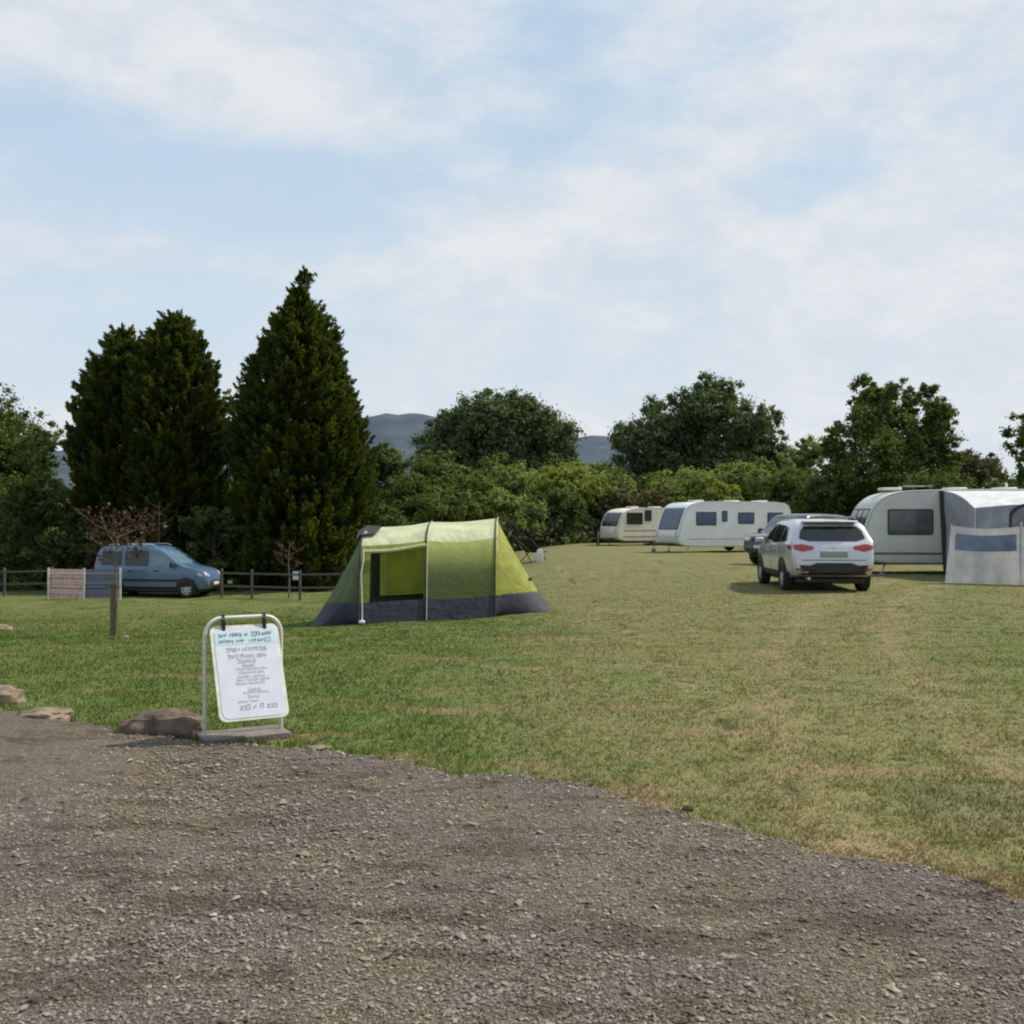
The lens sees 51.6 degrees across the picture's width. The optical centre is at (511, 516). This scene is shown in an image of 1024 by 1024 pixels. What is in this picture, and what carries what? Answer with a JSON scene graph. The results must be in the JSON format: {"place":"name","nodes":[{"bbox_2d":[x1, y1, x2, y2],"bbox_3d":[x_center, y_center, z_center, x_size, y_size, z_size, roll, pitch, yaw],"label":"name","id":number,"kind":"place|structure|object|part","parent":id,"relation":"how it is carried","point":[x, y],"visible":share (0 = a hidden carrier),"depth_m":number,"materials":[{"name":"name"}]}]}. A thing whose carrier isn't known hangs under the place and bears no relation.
{"place":"outdoors","nodes":[
{"label":"outdoors","id":0,"kind":"place"},
{"bbox_2d":[44,413,640,488],"bbox_3d":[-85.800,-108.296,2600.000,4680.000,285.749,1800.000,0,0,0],"label":"hill","id":1,"kind":"structure","parent":0,"point":[396,431],"depth_m":2290.64,"materials":[{"name":"blue"}]},
{"bbox_2d":[0,709,1023,1023],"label":"gravel track","id":2,"kind":"structure","parent":0,"point":[32,747],"depth_m":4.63,"materials":[{"name":"grey gravel"}]},
{"bbox_2d":[17,707,73,720],"bbox_3d":[-3.881,1.639,8.799,0.434,0.111,0.318,0,0,6],"label":"rock","id":3,"kind":"object","parent":2,"relation":"on","point":[66,714],"visible":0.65,"depth_m":8.72,"materials":[{"name":"beige stone"}]},
{"bbox_2d":[0,538,1023,901],"bbox_3d":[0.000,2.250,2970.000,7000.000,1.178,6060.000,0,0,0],"label":"ground","id":4,"kind":"structure","parent":0,"point":[600,560],"depth_m":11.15,"materials":[{"name":"green plant"}]},
{"bbox_2d":[0,624,13,630],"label":"rock","id":5,"kind":"object","parent":4,"relation":"on","point":[4,627],"visible":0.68,"depth_m":19.13,"materials":[{"name":"beige stone"}]},
{"bbox_2d":[0,685,26,703],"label":"rock","id":6,"kind":"object","parent":4,"relation":"on","point":[9,694],"visible":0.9,"depth_m":9.58,"materials":[{"name":"beige stone"}]},
{"bbox_2d":[0,382,69,582],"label":"tree","id":7,"kind":"object","parent":4,"relation":"on","point":[16,425],"visible":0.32,"depth_m":45.84,"materials":[{"name":"green plant"}]},
{"bbox_2d":[0,425,71,582],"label":"tree","id":8,"kind":"object","parent":4,"relation":"on","point":[35,453],"visible":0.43,"depth_m":43.63,"materials":[{"name":"green plant"}]},
{"bbox_2d":[0,469,92,591],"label":"tree","id":9,"kind":"object","parent":4,"relation":"on","point":[50,509],"visible":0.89,"depth_m":40.61,"materials":[{"name":"green plant"}]},
{"bbox_2d":[0,567,100,595],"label":"post and rail fence","id":10,"kind":"object","parent":4,"relation":"on","point":[4,572],"visible":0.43,"depth_m":37.67,"materials":[{"name":"brown wood"}]},
{"bbox_2d":[34,514,120,588],"bbox_3d":[-16.549,1.430,40.552,3.519,3.093,2.352,0,0,0],"label":"shrub","id":11,"kind":"object","parent":4,"relation":"on","point":[73,546],"visible":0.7,"depth_m":40.10,"materials":[{"name":"green plant"}]},
{"bbox_2d":[47,568,120,599],"bbox_3d":[-14.387,2.264,35.643,2.384,1.116,0.253,0,0,-7],"label":"slatted barrier","id":12,"kind":"object","parent":4,"relation":"on","point":[86,576],"visible":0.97,"depth_m":35.60,"materials":[{"name":"grey wood"}]},
{"bbox_2d":[54,322,170,568],"bbox_3d":[-16.136,-2.398,43.735,5.197,11.195,5.400,0,0,0],"label":"conifer tree","id":13,"kind":"object","parent":4,"relation":"on","point":[94,443],"visible":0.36,"depth_m":42.32,"materials":[{"name":"green plant"}]},
{"bbox_2d":[110,583,114,635],"bbox_3d":[-6.506,1.558,17.290,0.102,0.961,0.102,0,0,-22],"label":"wooden stake","id":14,"kind":"object","parent":4,"relation":"on","point":[112,605],"visible":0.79,"depth_m":17.25,"materials":[{"name":"brown wood"}]},
{"bbox_2d":[70,502,167,635],"bbox_3d":[-6.344,0.877,17.311,1.606,2.224,1.131,0,0,42],"label":"sapling","id":15,"kind":"object","parent":4,"relation":"on","point":[127,541],"visible":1,"depth_m":17.27,"materials":[{"name":"brown plant"}]},
{"bbox_2d":[94,543,219,597],"bbox_3d":[-12.514,1.887,37.709,4.122,1.866,2.140,0,0,5],"label":"parked van","id":16,"kind":"object","parent":4,"relation":"on","point":[165,568],"visible":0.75,"depth_m":36.92,"materials":[{"name":"blue paint"}]},
{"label":"side window","id":17,"kind":"part","parent":16,"relation":"part of","materials":[{"name":"grey glass"}]},
{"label":"side window","id":18,"kind":"part","parent":16,"relation":"part of","materials":[{"name":"grey glass"}]},
{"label":"side window","id":19,"kind":"part","parent":16,"relation":"part of","materials":[{"name":"blue glass"}]},
{"bbox_2d":[139,493,177,544],"bbox_3d":[-13.172,0.989,39.433,1.385,3.750,1.169,0,0,0],"label":"sapling","id":20,"kind":"object","parent":4,"relation":"on","point":[146,498],"visible":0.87,"depth_m":39.42,"materials":[{"name":"green plant"}]},
{"bbox_2d":[116,707,202,739],"bbox_3d":[-2.707,1.600,8.249,0.703,0.214,0.502,0,0,-6],"label":"rock","id":21,"kind":"object","parent":4,"relation":"on","point":[177,723],"visible":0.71,"depth_m":8.06,"materials":[{"name":"stone"}]},
{"bbox_2d":[112,307,231,584],"bbox_3d":[-13.675,-2.672,43.014,5.070,11.670,5.086,0,0,0],"label":"conifer tree","id":22,"kind":"object","parent":4,"relation":"on","point":[175,370],"visible":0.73,"depth_m":41.74,"materials":[{"name":"green plant"}]},
{"bbox_2d":[177,505,252,591],"bbox_3d":[-11.240,1.245,40.492,3.336,3.444,2.686,0,0,0],"label":"shrub","id":23,"kind":"object","parent":4,"relation":"on","point":[206,522],"visible":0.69,"depth_m":40.14,"materials":[{"name":"green plant"}]},
{"bbox_2d":[216,388,240,556],"bbox_3d":[-13.081,-1.488,48.957,2.880,8.940,2.257,0,0,0],"label":"tree","id":24,"kind":"object","parent":4,"relation":"on","point":[228,391],"visible":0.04,"depth_m":49.03,"materials":[{"name":"green plant"}]},
{"bbox_2d":[195,612,290,744],"bbox_3d":[-2.013,1.218,8.029,0.646,0.965,0.492,0,0,-30],"label":"swing sign","id":25,"kind":"object","parent":4,"relation":"on","point":[249,677],"visible":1,"depth_m":7.95,"materials":[{"name":"white plastic"}]},
{"bbox_2d":[220,569,342,599],"bbox_3d":[-6.975,2.255,35.326,6.711,1.283,0.255,0,0,21],"label":"post and rail fence","id":26,"kind":"object","parent":4,"relation":"on","point":[251,574],"visible":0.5,"depth_m":35.72,"materials":[{"name":"brown wood"}]},
{"bbox_2d":[274,538,305,597],"bbox_3d":[-7.697,1.778,36.411,1.112,2.113,0.794,0,0,20],"label":"sapling","id":27,"kind":"object","parent":4,"relation":"on","point":[294,572],"visible":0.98,"depth_m":36.38,"materials":[{"name":"brown plant"}]},
{"bbox_2d":[210,265,384,591],"bbox_3d":[-8.428,-3.385,41.968,6.801,13.158,7.046,0,0,0],"label":"conifer tree","id":28,"kind":"object","parent":4,"relation":"on","point":[296,415],"visible":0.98,"depth_m":40.27,"materials":[{"name":"green plant"}]},
{"bbox_2d":[305,744,331,751],"bbox_3d":[-1.421,1.686,7.747,0.212,0.040,0.140,0,0,0],"label":"rock","id":29,"kind":"object","parent":4,"relation":"on","point":[320,747],"visible":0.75,"depth_m":7.71,"materials":[{"name":"beige stone"}]},
{"bbox_2d":[346,500,408,527],"bbox_3d":[-8.035,0.737,60.080,4.699,4.496,4.249,0,0,0],"label":"bush","id":30,"kind":"object","parent":4,"relation":"on","point":[391,517],"visible":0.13,"depth_m":59.06,"materials":[{"name":"green plant"}]},
{"bbox_2d":[370,440,416,515],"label":"tree","id":31,"kind":"object","parent":4,"relation":"on","point":[388,461],"visible":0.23,"depth_m":73.31,"materials":[{"name":"green plant"}]},
{"bbox_2d":[378,470,448,524],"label":"bush","id":32,"kind":"object","parent":4,"relation":"on","point":[405,490],"visible":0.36,"depth_m":68.29,"materials":[{"name":"green plant"}]},
{"bbox_2d":[388,444,472,523],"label":"bush","id":33,"kind":"object","parent":4,"relation":"on","point":[435,464],"visible":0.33,"depth_m":71.08,"materials":[{"name":"green plant"}]},
{"bbox_2d":[289,517,581,627],"bbox_3d":[-1.648,1.120,21.199,6.436,2.224,5.105,0,0,0],"label":"tunnel tent","id":34,"kind":"object","parent":4,"relation":"on","point":[435,571],"visible":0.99,"depth_m":19.66,"materials":[{"name":"fabric"}]},
{"bbox_2d":[362,543,425,552],"bbox_3d":[-2.139,0.573,19.278,1.198,0.178,0.070,0,0,-22],"label":"rolled door","id":35,"kind":"structure","parent":34,"relation":"in","point":[424,544],"depth_m":19.26,"materials":[{"name":"fabric"}]},
{"bbox_2d":[380,547,423,595],"bbox_3d":[-2.003,0.971,19.542,0.898,0.945,0.063,0,0,-22],"label":"door panel","id":36,"kind":"structure","parent":34,"relation":"in","point":[401,572],"depth_m":19.52,"materials":[{"name":"fabric"}]},
{"bbox_2d":[407,484,505,524],"bbox_3d":[-3.562,0.490,64.212,6.287,4.884,5.086,0,0,-27],"label":"bush","id":37,"kind":"object","parent":4,"relation":"on","point":[452,509],"visible":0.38,"depth_m":63.36,"materials":[{"name":"green plant"}]},
{"bbox_2d":[451,465,469,490],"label":"tree","id":38,"kind":"object","parent":4,"relation":"on","point":[462,468],"visible":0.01,"depth_m":79.49,"materials":[{"name":"green plant"}]},
{"bbox_2d":[425,470,520,517],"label":"bush","id":39,"kind":"object","parent":4,"relation":"on","point":[469,480],"visible":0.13,"depth_m":70.17,"materials":[{"name":"green plant"}]},
{"bbox_2d":[466,452,511,487],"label":"bush","id":40,"kind":"object","parent":4,"relation":"on","point":[486,461],"visible":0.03,"depth_m":81.28,"materials":[{"name":"green plant"}]},
{"bbox_2d":[404,383,588,480],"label":"tree","id":41,"kind":"object","parent":4,"relation":"on","point":[517,428],"visible":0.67,"depth_m":108.46,"materials":[{"name":"green plant"}]},
{"bbox_2d":[0,461,1004,537],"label":"distant woodland","id":42,"kind":"object","parent":4,"relation":"on","point":[70,484],"depth_m":130.53,"materials":[{"name":"green plant"}]},
{"bbox_2d":[465,460,540,519],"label":"bush","id":43,"kind":"object","parent":4,"relation":"on","point":[518,484],"visible":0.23,"depth_m":74.27,"materials":[{"name":"green plant"}]},
{"bbox_2d":[465,487,549,546],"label":"bush","id":44,"kind":"object","parent":4,"relation":"on","point":[506,502],"visible":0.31,"depth_m":65.03,"materials":[{"name":"green plant"}]},
{"bbox_2d":[516,538,546,562],"bbox_3d":[0.875,1.465,46.669,0.816,1.116,1.550,0,0,28],"label":"camp chair","id":45,"kind":"object","parent":4,"relation":"on","point":[530,545],"visible":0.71,"depth_m":46.39,"materials":[{"name":"black fabric"}]},
{"bbox_2d":[535,549,543,562],"bbox_3d":[1.183,1.680,45.898,0.371,0.604,0.354,0,0,0],"label":"carrier bag","id":46,"kind":"object","parent":4,"relation":"on","point":[539,555],"visible":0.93,"depth_m":45.76,"materials":[{"name":"white plastic"}]},
{"bbox_2d":[524,484,591,544],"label":"bush","id":47,"kind":"object","parent":4,"relation":"on","point":[567,508],"visible":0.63,"depth_m":67.08,"materials":[{"name":"green plant"}]},
{"bbox_2d":[498,514,619,551],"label":"hedge","id":48,"kind":"object","parent":4,"relation":"on","point":[554,529],"visible":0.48,"depth_m":65.71,"materials":[{"name":"green plant"}]},
{"bbox_2d":[526,461,605,525],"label":"bush","id":49,"kind":"object","parent":4,"relation":"on","point":[562,476],"visible":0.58,"depth_m":71.24,"materials":[{"name":"green plant"}]},
{"bbox_2d":[575,462,592,478],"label":"tree","id":50,"kind":"object","parent":4,"relation":"on","point":[580,464],"visible":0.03,"depth_m":77.44,"materials":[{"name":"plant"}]},
{"bbox_2d":[539,458,630,485],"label":"bush","id":51,"kind":"object","parent":4,"relation":"on","point":[606,467],"visible":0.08,"depth_m":83.33,"materials":[{"name":"green plant"}]},
{"bbox_2d":[579,470,638,523],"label":"bush","id":52,"kind":"object","parent":4,"relation":"on","point":[602,477],"visible":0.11,"depth_m":73.15,"materials":[{"name":"green plant"}]},
{"bbox_2d":[590,506,663,545],"bbox_3d":[7.396,0.544,63.682,6.165,2.320,2.167,0,0,-26],"label":"touring caravan","id":53,"kind":"object","parent":4,"relation":"on","point":[632,523],"visible":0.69,"depth_m":62.65,"materials":[{"name":"beige paint"}]},
{"bbox_2d":[602,513,610,525],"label":"window","id":54,"kind":"structure","parent":53,"relation":"in","point":[605,520],"depth_m":63.50,"materials":[{"name":"black glass"}]},
{"bbox_2d":[607,513,616,525],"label":"window","id":55,"kind":"structure","parent":53,"relation":"in","point":[611,518],"depth_m":62.93,"materials":[{"name":"black glass"}]},
{"bbox_2d":[612,513,621,525],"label":"window","id":56,"kind":"structure","parent":53,"relation":"in","point":[616,519],"depth_m":62.40,"materials":[{"name":"black glass"}]},
{"bbox_2d":[627,513,642,523],"bbox_3d":[7.230,0.104,62.424,1.100,0.700,0.028,0,0,-26],"label":"window","id":57,"kind":"structure","parent":53,"relation":"in","point":[632,518],"depth_m":62.41,"materials":[{"name":"black glass"}]},
{"bbox_2d":[645,510,651,520],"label":"caravan window","id":58,"kind":"structure","parent":53,"relation":"in","point":[648,513],"depth_m":62.84,"materials":[{"name":"black glass"}]},
{"bbox_2d":[613,473,641,496],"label":"bush","id":59,"kind":"object","parent":4,"relation":"on","point":[626,477],"visible":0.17,"depth_m":75.53,"materials":[{"name":"green plant"}]},
{"bbox_2d":[589,478,672,542],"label":"bush","id":60,"kind":"object","parent":4,"relation":"on","point":[615,499],"visible":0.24,"depth_m":70.36,"materials":[{"name":"green plant"}]},
{"bbox_2d":[629,469,688,494],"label":"bush","id":61,"kind":"object","parent":4,"relation":"on","point":[645,479],"visible":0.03,"depth_m":79.20,"materials":[{"name":"green plant"}]},
{"bbox_2d":[642,465,719,506],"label":"bush","id":62,"kind":"object","parent":4,"relation":"on","point":[679,487],"visible":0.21,"depth_m":75.02,"materials":[{"name":"green plant"}]},
{"bbox_2d":[681,805,693,811],"bbox_3d":[1.016,1.694,6.151,0.071,0.039,0.064,0,0,0],"label":"clod","id":63,"kind":"object","parent":4,"relation":"on","point":[688,807],"visible":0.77,"depth_m":6.13,"materials":[{"name":"grey stone"}]},
{"bbox_2d":[607,369,797,485],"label":"tree","id":64,"kind":"object","parent":4,"relation":"on","point":[693,428],"visible":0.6,"depth_m":89.23,"materials":[{"name":"green plant"}]},
{"bbox_2d":[679,475,744,501],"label":"bush","id":65,"kind":"object","parent":4,"relation":"on","point":[706,490],"visible":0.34,"depth_m":67.33,"materials":[{"name":"green plant"}]},
{"bbox_2d":[644,500,791,552],"bbox_3d":[9.776,0.445,51.402,7.556,2.490,2.311,0,0,-21],"label":"touring caravan","id":66,"kind":"object","parent":4,"relation":"on","point":[728,525],"visible":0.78,"depth_m":50.35,"materials":[{"name":"white paint"}]},
{"bbox_2d":[658,508,684,529],"bbox_3d":[7.602,0.100,50.574,0.400,1.020,1.895,0,0,-21],"label":"window","id":67,"kind":"structure","parent":66,"relation":"in","point":[670,519],"depth_m":50.53,"materials":[{"name":"blue glass"}]},
{"bbox_2d":[696,512,716,525],"bbox_3d":[9.160,0.090,49.942,1.100,0.640,0.034,0,0,-21],"label":"window","id":68,"kind":"structure","parent":66,"relation":"in","point":[702,518],"depth_m":49.94,"materials":[{"name":"blue glass"}]},
{"bbox_2d":[722,511,727,521],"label":"window","id":69,"kind":"structure","parent":66,"relation":"in","point":[724,513],"depth_m":50.29,"materials":[{"name":"glass"}]},
{"bbox_2d":[738,512,753,523],"bbox_3d":[11.218,0.065,50.739,0.900,0.550,0.028,0,0,-21],"label":"window","id":70,"kind":"structure","parent":66,"relation":"in","point":[743,517],"depth_m":50.73,"materials":[{"name":"blue glass"}]},
{"bbox_2d":[767,512,782,522],"bbox_3d":[12.758,0.065,51.331,0.900,0.550,0.028,0,0,-21],"label":"window","id":71,"kind":"structure","parent":66,"relation":"in","point":[770,515],"depth_m":51.24,"materials":[{"name":"glass"}]},
{"bbox_2d":[690,459,782,501],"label":"bush","id":72,"kind":"object","parent":4,"relation":"on","point":[736,475],"visible":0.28,"depth_m":72.62,"materials":[{"name":"green plant"}]},
{"bbox_2d":[750,456,782,501],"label":"tree","id":73,"kind":"object","parent":4,"relation":"on","point":[770,466],"visible":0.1,"depth_m":79.61,"materials":[{"name":"green plant"}]},
{"bbox_2d":[738,466,815,513],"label":"bush","id":74,"kind":"object","parent":4,"relation":"on","point":[779,482],"visible":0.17,"depth_m":69.88,"materials":[{"name":"green plant"}]},
{"bbox_2d":[744,513,848,563],"bbox_3d":[10.292,0.786,37.996,4.414,1.810,2.220,0,0,-38],"label":"parked car","id":75,"kind":"object","parent":4,"relation":"on","point":[751,546],"visible":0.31,"depth_m":37.43,"materials":[{"name":"paint"}]},
{"bbox_2d":[777,434,825,492],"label":"tree","id":76,"kind":"object","parent":4,"relation":"on","point":[805,456],"visible":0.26,"depth_m":75.68,"materials":[{"name":"green plant"}]},
{"bbox_2d":[755,516,873,590],"bbox_3d":[7.258,0.850,25.753,2.376,1.714,4.420,0,0,2],"label":"parked car","id":77,"kind":"object","parent":4,"relation":"on","point":[815,551],"visible":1,"depth_m":23.82,"materials":[{"name":"silver metal"}]},
{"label":"side window","id":78,"kind":"part","parent":77,"relation":"part of","materials":[{"name":"black glass"}]},
{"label":"side window","id":79,"kind":"part","parent":77,"relation":"part of","materials":[{"name":"black glass"}]},
{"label":"side window","id":80,"kind":"part","parent":77,"relation":"part of","materials":[{"name":"black glass"}]},
{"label":"rear window","id":81,"kind":"part","parent":77,"relation":"part of","materials":[{"name":"black glass"}]},
{"bbox_2d":[783,474,860,515],"bbox_3d":[17.760,-0.250,60.078,5.466,4.632,4.108,0,0,0],"label":"bush","id":82,"kind":"object","parent":4,"relation":"on","point":[809,505],"visible":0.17,"depth_m":59.75,"materials":[{"name":"green plant"}]},
{"bbox_2d":[805,372,974,519],"bbox_3d":[20.569,-3.055,57.834,8.824,9.946,6.931,0,0,0],"label":"tree","id":83,"kind":"object","parent":4,"relation":"on","point":[916,448],"visible":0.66,"depth_m":56.87,"materials":[{"name":"green plant"}]},
{"bbox_2d":[876,465,977,492],"bbox_3d":[21.247,-0.295,55.181,6.352,4.798,5.147,0,0,0],"label":"bush","id":84,"kind":"object","parent":4,"relation":"on","point":[937,481],"visible":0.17,"depth_m":54.40,"materials":[{"name":"green plant"}]},
{"bbox_2d":[850,485,1023,573],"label":"touring caravan","id":85,"kind":"object","parent":4,"relation":"on","point":[902,527],"visible":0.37,"depth_m":30.91,"materials":[{"name":"white paint"}]},
{"bbox_2d":[850,509,858,520],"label":"window","id":86,"kind":"structure","parent":85,"relation":"in","point":[855,511],"depth_m":32.66,"materials":[{"name":"grey glass"}]},
{"bbox_2d":[855,509,864,521],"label":"window","id":87,"kind":"structure","parent":85,"relation":"in","point":[858,517],"depth_m":32.06,"materials":[{"name":"grey glass"}]},
{"bbox_2d":[860,508,870,525],"bbox_3d":[10.452,0.106,31.462,0.233,0.700,0.591,0,0,4],"label":"window","id":88,"kind":"structure","parent":85,"relation":"in","point":[865,513],"depth_m":31.41,"materials":[{"name":"grey glass"}]},
{"bbox_2d":[888,509,932,534],"bbox_3d":[11.622,0.151,30.894,1.300,0.750,0.034,0,0,4],"label":"window","id":89,"kind":"structure","parent":85,"relation":"in","point":[900,521],"depth_m":30.88,"materials":[{"name":"black glass"}]},
{"bbox_2d":[969,879,989,886],"bbox_3d":[2.161,1.692,4.900,0.096,0.037,0.063,0,0,0],"label":"clod","id":90,"kind":"object","parent":4,"relation":"on","point":[976,881],"visible":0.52,"depth_m":4.88,"materials":[{"name":"soil"}]},
{"bbox_2d":[939,491,1023,574],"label":"caravan awning","id":91,"kind":"object","parent":4,"relation":"on","point":[961,508],"visible":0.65,"depth_m":28.95,"materials":[{"name":"grey fabric"}]},
{"bbox_2d":[954,447,1012,488],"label":"tree","id":92,"kind":"object","parent":4,"relation":"on","point":[972,465],"visible":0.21,"depth_m":68.98,"materials":[{"name":"green plant"}]},
{"bbox_2d":[945,522,1023,584],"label":"windbreak","id":93,"kind":"object","parent":4,"relation":"on","point":[985,556],"visible":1,"depth_m":26.96,"materials":[{"name":"fabric"}]},
{"bbox_2d":[954,533,1016,551],"bbox_3d":[12.015,0.652,26.927,1.452,0.464,0.105,0,0,17],"label":"window","id":94,"kind":"structure","parent":93,"relation":"in","point":[995,543],"depth_m":26.96,"materials":[{"name":"plastic"}]},
{"bbox_2d":[975,473,1023,488],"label":"bush","id":95,"kind":"object","parent":4,"relation":"on","point":[1009,482],"visible":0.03,"depth_m":53.98,"materials":[{"name":"green plant"}]},
{"bbox_2d":[992,887,1007,892],"bbox_3d":[2.201,1.695,4.800,0.089,0.031,0.063,0,0,0],"label":"clod","id":96,"kind":"object","parent":4,"relation":"on","point":[999,889],"visible":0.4,"depth_m":4.78,"materials":[{"name":"brown soil"}]},
{"bbox_2d":[999,412,1023,488],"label":"tree","id":97,"kind":"object","parent":4,"relation":"on","point":[1019,457],"visible":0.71,"depth_m":58.49,"materials":[{"name":"green plant"}]},
{"bbox_2d":[0,0,1023,486],"label":"sky","id":98,"kind":"structure","parent":0,"point":[595,207],"materials":[{"name":"blue"}]}
]}

